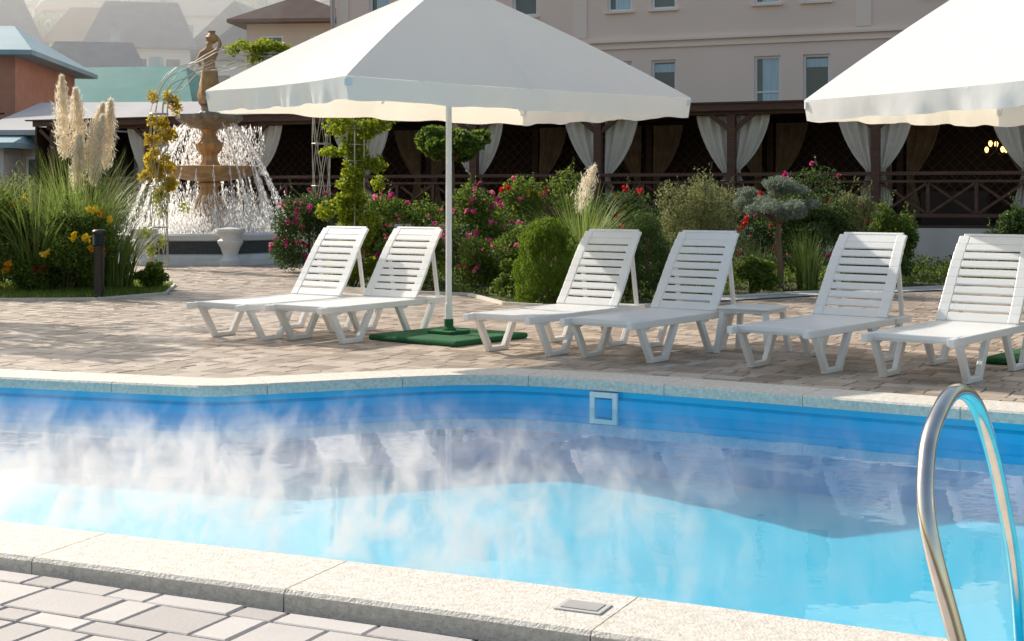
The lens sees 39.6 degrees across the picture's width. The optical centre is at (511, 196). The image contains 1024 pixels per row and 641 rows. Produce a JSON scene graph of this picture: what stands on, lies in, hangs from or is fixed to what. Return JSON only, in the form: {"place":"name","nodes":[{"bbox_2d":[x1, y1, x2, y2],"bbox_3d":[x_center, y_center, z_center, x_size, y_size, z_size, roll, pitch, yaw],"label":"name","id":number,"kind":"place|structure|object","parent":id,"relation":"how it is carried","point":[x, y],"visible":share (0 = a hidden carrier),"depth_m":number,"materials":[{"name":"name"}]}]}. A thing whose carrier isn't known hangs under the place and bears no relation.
{"place":"outdoors","nodes":[
{"label":"outdoors","id":0,"kind":"place"},
{"bbox_2d":[25,0,43,17],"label":"hill","id":1,"kind":"structure","parent":0,"point":[33,11],"depth_m":168.34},
{"bbox_2d":[45,12,65,21],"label":"walls","id":2,"kind":"structure","parent":1,"relation":"on","point":[54,14],"depth_m":127.00,"materials":[{"name":"paint"}]},
{"bbox_2d":[34,0,141,12],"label":"roof","id":3,"kind":"structure","parent":2,"relation":"on","point":[54,5],"depth_m":127.14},
{"bbox_2d":[136,49,190,68],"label":"walls","id":4,"kind":"structure","parent":1,"relation":"on","point":[184,56],"depth_m":95.43,"materials":[{"name":"paint"}]},
{"bbox_2d":[83,1,197,57],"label":"roof","id":5,"kind":"structure","parent":4,"relation":"on","point":[150,25],"depth_m":96.14,"materials":[{"name":"stone"}]},
{"bbox_2d":[141,58,180,66],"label":"window trim","id":6,"kind":"structure","parent":4,"relation":"attached to","point":[165,60],"depth_m":95.36,"materials":[{"name":"white paint"}]},
{"bbox_2d":[141,59,179,66],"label":"window glass","id":7,"kind":"object","parent":6,"relation":"in","point":[172,62],"visible":0.08,"depth_m":95.42,"materials":[{"name":"grey glass"}]},
{"bbox_2d":[24,0,329,38],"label":"hillside trees","id":8,"kind":"object","parent":1,"relation":"on","point":[44,28],"visible":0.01,"depth_m":122.22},
{"bbox_2d":[194,50,201,75],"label":"walls","id":9,"kind":"structure","parent":1,"relation":"on","point":[196,72],"depth_m":101.46,"materials":[{"name":"paint"}]},
{"bbox_2d":[194,1,255,49],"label":"roof","id":10,"kind":"structure","parent":9,"relation":"on","point":[219,24],"depth_m":101.33,"materials":[{"name":"stone"}]},
{"bbox_2d":[258,0,266,8],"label":"chimney","id":11,"kind":"object","parent":10,"relation":"on","point":[262,3],"depth_m":104.17,"materials":[{"name":"paint"}]},
{"bbox_2d":[185,18,214,37],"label":"walls","id":12,"kind":"structure","parent":1,"relation":"on","point":[200,24],"depth_m":123.00,"materials":[{"name":"paint"}]},
{"bbox_2d":[148,0,238,17],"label":"roof","id":13,"kind":"structure","parent":12,"relation":"on","point":[202,8],"depth_m":123.53,"materials":[{"name":"stone"}]},
{"bbox_2d":[0,165,113,290],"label":"ornamental grass","id":14,"kind":"object","parent":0,"point":[36,251],"depth_m":20.30,"materials":[{"name":"green plant"}]},
{"bbox_2d":[188,25,192,70],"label":"window glass","id":15,"kind":"object","parent":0,"point":[190,27],"visible":0.06,"depth_m":122.94,"materials":[{"name":"grey glass"}]},
{"bbox_2d":[0,570,473,640],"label":"terrace paving","id":16,"kind":"structure","parent":0,"point":[37,608],"depth_m":4.80,"materials":[{"name":"grey stone"}]},
{"bbox_2d":[19,247,481,640],"bbox_3d":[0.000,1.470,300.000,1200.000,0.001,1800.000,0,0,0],"label":"ground","id":17,"kind":"structure","parent":0,"point":[380,626],"depth_m":4.76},
{"bbox_2d":[0,135,34,194],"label":"cafe pavilion","id":18,"kind":"structure","parent":17,"relation":"on","point":[12,147],"depth_m":40.60,"materials":[{"name":"paint"}]},
{"bbox_2d":[0,56,74,119],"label":"walls","id":19,"kind":"structure","parent":17,"relation":"on","point":[25,84],"depth_m":46.53,"materials":[{"name":"orange paint"}]},
{"bbox_2d":[0,26,97,78],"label":"roof","id":20,"kind":"structure","parent":19,"relation":"on","point":[17,42],"depth_m":47.70,"materials":[{"name":"metal"}]},
{"bbox_2d":[0,102,262,243],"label":"cafe pavilion","id":21,"kind":"structure","parent":17,"relation":"on","point":[16,124],"depth_m":42.24,"materials":[{"name":"beige paint"}]},
{"bbox_2d":[29,159,137,209],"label":"window glass","id":22,"kind":"structure","parent":21,"relation":"in","point":[31,161],"depth_m":41.35,"materials":[{"name":"glass"}]},
{"bbox_2d":[202,61,246,76],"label":"walls","id":23,"kind":"structure","parent":17,"relation":"on","point":[235,71],"depth_m":83.60,"materials":[{"name":"paint"}]},
{"bbox_2d":[191,25,246,63],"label":"roof","id":24,"kind":"structure","parent":23,"relation":"on","point":[231,34],"depth_m":83.49,"materials":[{"name":"stone"}]},
{"bbox_2d":[218,74,231,77],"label":"window trim","id":25,"kind":"structure","parent":23,"relation":"attached to","point":[230,75],"depth_m":83.58,"materials":[{"name":"white"}]},
{"bbox_2d":[218,76,229,82],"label":"window glass","id":26,"kind":"object","parent":25,"relation":"in","point":[221,79],"visible":0.05,"depth_m":83.58,"materials":[{"name":"grey glass"}]},
{"bbox_2d":[247,23,336,68],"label":"walls","id":27,"kind":"structure","parent":17,"relation":"on","point":[296,34],"depth_m":63.05,"materials":[{"name":"beige paint"}]},
{"bbox_2d":[227,0,336,29],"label":"roof","id":28,"kind":"structure","parent":27,"relation":"on","point":[295,11],"depth_m":62.65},
{"bbox_2d":[260,35,317,62],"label":"window trim","id":29,"kind":"structure","parent":27,"relation":"attached to","point":[282,37],"depth_m":63.06,"materials":[{"name":"white paint"}]},
{"bbox_2d":[262,37,313,61],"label":"window glass","id":30,"kind":"object","parent":29,"relation":"in","point":[274,40],"visible":0.07,"depth_m":63.06,"materials":[{"name":"grey glass"}]},
{"bbox_2d":[256,172,366,219],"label":"rose bush","id":31,"kind":"object","parent":17,"relation":"on","point":[304,189],"visible":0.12,"depth_m":34.55,"materials":[{"name":"green plant"}]},
{"bbox_2d":[25,100,1023,266],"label":"restaurant pergola","id":32,"kind":"object","parent":17,"relation":"on","point":[951,184],"visible":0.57,"depth_m":32.85,"materials":[{"name":"brown wood"}]},
{"bbox_2d":[985,134,1006,155],"bbox_3d":[10.027,-1.316,29.386,0.452,0.969,0.466,0,0,0],"label":"chandelier","id":33,"kind":"object","parent":32,"relation":"hanging from","point":[990,143],"visible":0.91,"depth_m":29.38,"materials":[{"name":"yellow glass"}]},
{"bbox_2d":[349,0,948,102],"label":"walls","id":34,"kind":"structure","parent":17,"relation":"on","point":[719,73],"depth_m":34.56,"materials":[{"name":"beige paint"}]},
{"bbox_2d":[370,0,829,102],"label":"window frames","id":35,"kind":"structure","parent":34,"relation":"attached to","point":[669,61],"depth_m":34.40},
{"bbox_2d":[373,0,827,103],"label":"window glass","id":36,"kind":"object","parent":35,"relation":"in","point":[816,78],"visible":0.28,"depth_m":34.42,"materials":[{"name":"grey glass"}]},
{"bbox_2d":[337,0,907,49],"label":"cornices","id":37,"kind":"object","parent":34,"relation":"attached to","point":[863,12],"visible":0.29,"depth_m":34.66,"materials":[{"name":"beige paint"}]},
{"bbox_2d":[267,179,342,271],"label":"rose bush","id":38,"kind":"object","parent":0,"point":[287,256],"visible":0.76,"depth_m":26.11,"materials":[{"name":"green plant"}]},
{"bbox_2d":[331,0,334,28],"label":"downpipe","id":39,"kind":"object","parent":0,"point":[332,14],"visible":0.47,"depth_m":38.67,"materials":[{"name":"grey metal"}]},
{"bbox_2d":[0,258,1023,402],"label":"deck paving","id":40,"kind":"structure","parent":0,"point":[169,334],"depth_m":13.18,"materials":[{"name":"beige stone"}]},
{"bbox_2d":[113,31,321,265],"bbox_3d":[-6.600,-1.100,31.000,4.850,5.000,4.850,0,0,0],"label":"stone fountain","id":41,"kind":"object","parent":40,"relation":"on","point":[204,235],"visible":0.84,"depth_m":30.42,"materials":[{"name":"stone"}]},
{"bbox_2d":[137,37,359,268],"bbox_3d":[-5.063,-0.834,27.364,4.407,4.471,1.187,0,0,0],"label":"rose arch trellis","id":42,"kind":"object","parent":40,"relation":"on","point":[260,51],"visible":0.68,"depth_m":27.45,"materials":[{"name":"yellow plant"}]},
{"bbox_2d":[187,226,368,340],"bbox_3d":[-2.333,0.860,14.537,0.725,1.078,1.960,0,0,35],"label":"sun lounger","id":43,"kind":"object","parent":40,"relation":"on","point":[251,306],"visible":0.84,"depth_m":14.94,"materials":[{"name":"white plastic"}]},
{"bbox_2d":[265,226,444,343],"bbox_3d":[-1.522,0.860,14.221,0.725,1.078,1.960,0,0,34],"label":"sun lounger","id":44,"kind":"object","parent":40,"relation":"on","point":[372,298],"visible":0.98,"depth_m":14.60,"materials":[{"name":"white plastic"}]},
{"bbox_2d":[205,0,690,346],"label":"parasol","id":45,"kind":"object","parent":40,"relation":"on","point":[449,62],"visible":1,"depth_m":13.39,"materials":[{"name":"fabric"}]},
{"bbox_2d":[0,283,980,306],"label":"bed kerb","id":46,"kind":"structure","parent":40,"relation":"on","point":[499,302],"depth_m":19.59,"materials":[{"name":"concrete"}]},
{"bbox_2d":[0,368,1023,640],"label":"swimming pool","id":47,"kind":"structure","parent":40,"relation":"in","point":[794,518],"depth_m":9.39,"materials":[{"name":"liquid"}]},
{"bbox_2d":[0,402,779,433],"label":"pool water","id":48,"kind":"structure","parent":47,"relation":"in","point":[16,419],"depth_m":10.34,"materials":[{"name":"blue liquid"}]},
{"bbox_2d":[553,599,612,614],"bbox_3d":[0.240,1.383,4.800,0.170,0.009,0.120,0,0,25],"label":"skimmer lid","id":49,"kind":"object","parent":47,"relation":"on","point":[587,607],"visible":1,"depth_m":4.78,"materials":[{"name":"white plastic"}]},
{"bbox_2d":[590,391,617,425],"bbox_3d":[0.695,1.600,10.732,0.230,0.240,0.035,0,0,31],"label":"pool skimmer","id":50,"kind":"object","parent":47,"relation":"attached to","point":[612,396],"visible":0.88,"depth_m":10.71,"materials":[{"name":"white plastic"}]},
{"bbox_2d":[916,383,1023,640],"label":"pool ladder","id":51,"kind":"object","parent":47,"relation":"on","point":[949,396],"visible":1,"depth_m":3.63,"materials":[{"name":"metal"}]},
{"bbox_2d":[463,229,644,355],"bbox_3d":[0.435,0.860,13.173,0.725,1.078,1.960,0,0,36],"label":"sun lounger","id":52,"kind":"object","parent":40,"relation":"on","point":[541,317],"visible":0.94,"depth_m":13.57,"materials":[{"name":"white plastic"}]},
{"bbox_2d":[560,230,738,362],"bbox_3d":[1.283,0.860,12.659,0.725,1.078,1.960,0,0,37],"label":"sun lounger","id":53,"kind":"object","parent":40,"relation":"on","point":[661,313],"visible":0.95,"depth_m":13.02,"materials":[{"name":"white plastic"}]},
{"bbox_2d":[318,261,1017,303],"bbox_3d":[4.850,1.388,24.700,16.300,0.001,13.600,0,0,0],"label":"flower bed","id":54,"kind":"object","parent":40,"relation":"on","point":[641,301],"visible":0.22,"depth_m":21.43,"materials":[{"name":"soil"}]},
{"bbox_2d":[329,238,376,286],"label":"rose bush","id":55,"kind":"object","parent":54,"relation":"on","point":[353,277],"visible":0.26,"depth_m":21.76,"materials":[{"name":"green plant"}]},
{"bbox_2d":[314,118,399,286],"bbox_3d":[-2.376,0.028,21.979,1.299,2.744,0.914,0,0,-20],"label":"climbing vine","id":56,"kind":"object","parent":54,"relation":"on","point":[351,209],"visible":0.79,"depth_m":21.91,"materials":[{"name":"plant"}]},
{"bbox_2d":[343,179,445,278],"bbox_3d":[-1.957,0.561,23.250,1.780,1.691,1.251,0,0,0],"label":"rose bush","id":57,"kind":"object","parent":54,"relation":"on","point":[388,206],"visible":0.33,"depth_m":23.01,"materials":[{"name":"green plant"}]},
{"bbox_2d":[369,214,445,283],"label":"rose bush","id":58,"kind":"object","parent":54,"relation":"on","point":[438,248],"visible":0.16,"depth_m":21.63,"materials":[{"name":"green plant"}]},
{"bbox_2d":[413,124,491,234],"bbox_3d":[-1.118,0.009,27.005,1.500,2.784,1.669,0,0,0],"label":"round crown tree","id":59,"kind":"object","parent":54,"relation":"on","point":[430,141],"visible":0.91,"depth_m":26.67,"materials":[{"name":"green plant"}]},
{"bbox_2d":[432,170,521,283],"bbox_3d":[-0.487,0.495,22.569,1.647,1.825,1.383,0,0,0],"label":"rose bush","id":60,"kind":"object","parent":54,"relation":"on","point":[483,217],"visible":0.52,"depth_m":22.47,"materials":[{"name":"green plant"}]},
{"bbox_2d":[453,214,527,289],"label":"rose bush","id":61,"kind":"object","parent":54,"relation":"on","point":[479,261],"visible":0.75,"depth_m":20.67,"materials":[{"name":"green plant"}]},
{"bbox_2d":[491,257,524,297],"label":"garden shrub","id":62,"kind":"object","parent":54,"relation":"on","point":[503,281],"visible":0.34,"depth_m":19.19,"materials":[{"name":"green plant"}]},
{"bbox_2d":[497,157,589,267],"bbox_3d":[0.490,0.377,23.412,1.787,2.058,1.282,0,0,0],"label":"rose bush","id":63,"kind":"object","parent":54,"relation":"on","point":[525,197],"visible":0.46,"depth_m":23.25,"materials":[{"name":"green plant"}]},
{"bbox_2d":[511,216,579,302],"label":"thuja shrub","id":64,"kind":"object","parent":54,"relation":"on","point":[541,238],"visible":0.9,"depth_m":18.37,"materials":[{"name":"green plant"}]},
{"bbox_2d":[465,162,666,296],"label":"ornamental grass","id":65,"kind":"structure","parent":54,"relation":"on","point":[585,215],"depth_m":19.37,"materials":[{"name":"green plant"}]},
{"bbox_2d":[522,189,634,229],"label":"ornamental grass","id":66,"kind":"object","parent":54,"relation":"on","point":[584,220],"depth_m":20.38,"materials":[{"name":"green plant"}]},
{"bbox_2d":[594,223,626,296],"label":"thuja shrub","id":67,"kind":"object","parent":54,"relation":"on","point":[610,259],"visible":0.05,"depth_m":19.61,"materials":[{"name":"green plant"}]},
{"bbox_2d":[573,176,691,274],"bbox_3d":[2.086,0.529,24.541,2.472,1.757,1.063,0,0,0],"label":"red rose bush","id":68,"kind":"object","parent":54,"relation":"on","point":[631,198],"visible":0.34,"depth_m":24.52,"materials":[{"name":"green plant"}]},
{"bbox_2d":[618,209,673,297],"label":"thuja shrub","id":69,"kind":"object","parent":54,"relation":"on","point":[646,229],"visible":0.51,"depth_m":19.38,"materials":[{"name":"green plant"}]},
{"bbox_2d":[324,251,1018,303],"bbox_3d":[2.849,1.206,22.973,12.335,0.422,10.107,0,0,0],"label":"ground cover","id":70,"kind":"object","parent":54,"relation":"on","point":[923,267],"visible":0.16,"depth_m":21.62,"materials":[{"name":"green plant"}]},
{"bbox_2d":[653,164,746,293],"bbox_3d":[2.675,0.457,20.305,1.306,1.896,1.055,0,0,0],"label":"olive shrub","id":71,"kind":"object","parent":54,"relation":"on","point":[697,210],"visible":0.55,"depth_m":20.11,"materials":[{"name":"green plant"}]},
{"bbox_2d":[685,173,759,278],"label":"rose bush","id":72,"kind":"object","parent":54,"relation":"on","point":[726,195],"visible":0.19,"depth_m":21.70,"materials":[{"name":"green plant"}]},
{"bbox_2d":[733,255,781,293],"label":"garden shrub","id":73,"kind":"object","parent":54,"relation":"on","point":[753,268],"visible":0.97,"depth_m":20.22,"materials":[{"name":"green plant"}]},
{"bbox_2d":[732,174,821,289],"bbox_3d":[3.903,0.535,21.002,1.279,1.734,1.456,0,0,0],"label":"spruce topiary tree","id":74,"kind":"object","parent":54,"relation":"on","point":[777,212],"visible":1,"depth_m":20.89,"materials":[{"name":"green plant"}]},
{"bbox_2d":[733,154,877,273],"bbox_3d":[5.127,0.334,25.187,3.149,2.154,1.134,0,0,0],"label":"red rose bush","id":75,"kind":"object","parent":54,"relation":"on","point":[758,230],"visible":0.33,"depth_m":24.98,"materials":[{"name":"green plant"}]},
{"bbox_2d":[761,179,858,273],"bbox_3d":[4.787,0.541,22.628,1.421,1.725,1.146,0,0,-39],"label":"garden shrub","id":76,"kind":"object","parent":54,"relation":"on","point":[811,220],"visible":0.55,"depth_m":22.40,"materials":[{"name":"green plant"}]},
{"bbox_2d":[783,228,836,290],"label":"ornamental grass","id":77,"kind":"object","parent":54,"relation":"on","point":[806,267],"depth_m":20.84,"materials":[{"name":"green plant"}]},
{"bbox_2d":[824,176,892,282],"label":"garden shrub","id":78,"kind":"object","parent":54,"relation":"on","point":[864,207],"visible":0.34,"depth_m":22.81,"materials":[{"name":"green plant"}]},
{"bbox_2d":[823,257,917,283],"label":"garden shrub","id":79,"kind":"object","parent":54,"relation":"on","point":[905,269],"visible":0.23,"depth_m":21.77,"materials":[{"name":"green plant"}]},
{"bbox_2d":[857,190,919,260],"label":"garden shrub","id":80,"kind":"object","parent":54,"relation":"on","point":[885,221],"visible":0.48,"depth_m":23.57,"materials":[{"name":"green plant"}]},
{"bbox_2d":[982,193,1023,270],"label":"garden shrub","id":81,"kind":"object","parent":54,"relation":"on","point":[1012,221],"visible":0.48,"depth_m":25.19,"materials":[{"name":"green plant"}]},
{"bbox_2d":[713,303,791,356],"bbox_3d":[2.160,1.193,12.750,0.538,0.422,0.543,0,0,32],"label":"side table","id":82,"kind":"object","parent":40,"relation":"on","point":[764,311],"visible":0.91,"depth_m":12.66,"materials":[{"name":"white plastic"}]},
{"bbox_2d":[727,232,911,373],"bbox_3d":[2.619,0.860,11.931,0.725,1.078,1.960,0,0,39],"label":"sun lounger","id":83,"kind":"object","parent":40,"relation":"on","point":[821,324],"visible":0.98,"depth_m":12.30,"materials":[{"name":"white plastic"}]},
{"bbox_2d":[687,286,996,301],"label":"gravel path","id":84,"kind":"structure","parent":40,"relation":"on","point":[803,294],"depth_m":20.03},
{"bbox_2d":[804,0,1023,364],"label":"parasol","id":85,"kind":"object","parent":40,"relation":"on","point":[957,62],"visible":0.95,"depth_m":12.20,"materials":[{"name":"fabric"}]},
{"bbox_2d":[861,234,1023,383],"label":"sun lounger","id":86,"kind":"object","parent":40,"relation":"on","point":[960,330],"visible":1,"depth_m":11.70,"materials":[{"name":"white plastic"}]},
{"bbox_2d":[377,0,827,101],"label":"window curtains","id":87,"kind":"object","parent":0,"point":[770,74],"depth_m":34.31,"materials":[{"name":"white fabric"}]},
{"bbox_2d":[737,239,788,289],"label":"ornamental grass","id":88,"kind":"object","parent":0,"point":[765,256],"depth_m":21.09,"materials":[{"name":"green plant"}]},
{"label":"lawn","id":89,"kind":"structure","parent":0,"visible":0},
{"bbox_2d":[0,176,38,249],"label":"ornamental grass","id":90,"kind":"object","parent":89,"relation":"on","point":[13,205],"depth_m":20.51,"materials":[{"name":"green plant"}]},
{"bbox_2d":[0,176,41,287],"bbox_3d":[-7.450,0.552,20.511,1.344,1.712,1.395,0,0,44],"label":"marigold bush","id":91,"kind":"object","parent":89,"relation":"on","point":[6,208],"visible":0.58,"depth_m":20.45,"materials":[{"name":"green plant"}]},
{"bbox_2d":[0,160,42,283],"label":"garden shrub","id":92,"kind":"object","parent":89,"relation":"on","point":[17,191],"visible":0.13,"depth_m":22.18,"materials":[{"name":"green plant"}]},
{"bbox_2d":[1,192,120,291],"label":"marigold bush","id":93,"kind":"object","parent":89,"relation":"on","point":[73,251],"visible":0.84,"depth_m":20.30,"materials":[{"name":"green plant"}]},
{"bbox_2d":[0,278,172,297],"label":"lawn grass","id":94,"kind":"structure","parent":89,"relation":"on","point":[8,291],"depth_m":19.98,"materials":[{"name":"green plant"}]},
{"bbox_2d":[1,74,178,287],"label":"pampas grass","id":95,"kind":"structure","parent":89,"relation":"on","point":[101,133],"depth_m":21.16,"materials":[{"name":"beige plant"}]},
{"bbox_2d":[92,229,105,296],"bbox_3d":[-5.620,0.922,19.350,0.180,0.955,0.180,0,0,0],"label":"bollard light","id":96,"kind":"object","parent":89,"relation":"on","point":[99,242],"visible":0.98,"depth_m":19.29,"materials":[{"name":"black metal"}]},
{"bbox_2d":[73,200,184,287],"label":"ornamental grass","id":97,"kind":"object","parent":89,"relation":"on","point":[116,274],"depth_m":21.04,"materials":[{"name":"green plant"}]},
{"bbox_2d":[132,259,169,286],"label":"garden shrub","id":98,"kind":"object","parent":89,"relation":"on","point":[152,273],"visible":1,"depth_m":21.19,"materials":[{"name":"green plant"}]},
{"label":"walls","id":99,"kind":"object","parent":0,"visible":0},
{"bbox_2d":[75,66,200,101],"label":"roof","id":100,"kind":"structure","parent":99,"relation":"on","point":[126,84],"depth_m":63.69,"materials":[{"name":"teal metal"}]},
{"bbox_2d":[149,57,162,66],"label":"chimney","id":101,"kind":"object","parent":100,"relation":"on","point":[155,61],"visible":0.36,"depth_m":66.19,"materials":[{"name":"paint"}]},
{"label":"walls","id":102,"kind":"object","parent":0,"visible":0},
{"bbox_2d":[43,7,100,45],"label":"roof","id":103,"kind":"structure","parent":102,"relation":"on","point":[73,23],"depth_m":107.90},
{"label":"walls","id":104,"kind":"object","parent":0,"visible":0},
{"bbox_2d":[0,0,44,43],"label":"roof","id":105,"kind":"structure","parent":104,"relation":"on","point":[16,13],"depth_m":99.14,"materials":[{"name":"stone"}]},
{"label":"walls","id":106,"kind":"object","parent":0,"visible":0},
{"bbox_2d":[256,0,280,8],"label":"roof","id":107,"kind":"structure","parent":106,"relation":"on","point":[270,2],"depth_m":127.50,"materials":[{"name":"stone"}]},
{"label":"walls","id":108,"kind":"object","parent":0,"visible":0},
{"bbox_2d":[51,41,144,66],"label":"roof","id":109,"kind":"structure","parent":108,"relation":"on","point":[104,54],"depth_m":79.22,"materials":[{"name":"stone"}]},
{"bbox_2d":[110,31,119,41],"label":"chimney","id":110,"kind":"object","parent":109,"relation":"on","point":[114,36],"visible":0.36,"depth_m":80.44,"materials":[{"name":"paint"}]}
]}

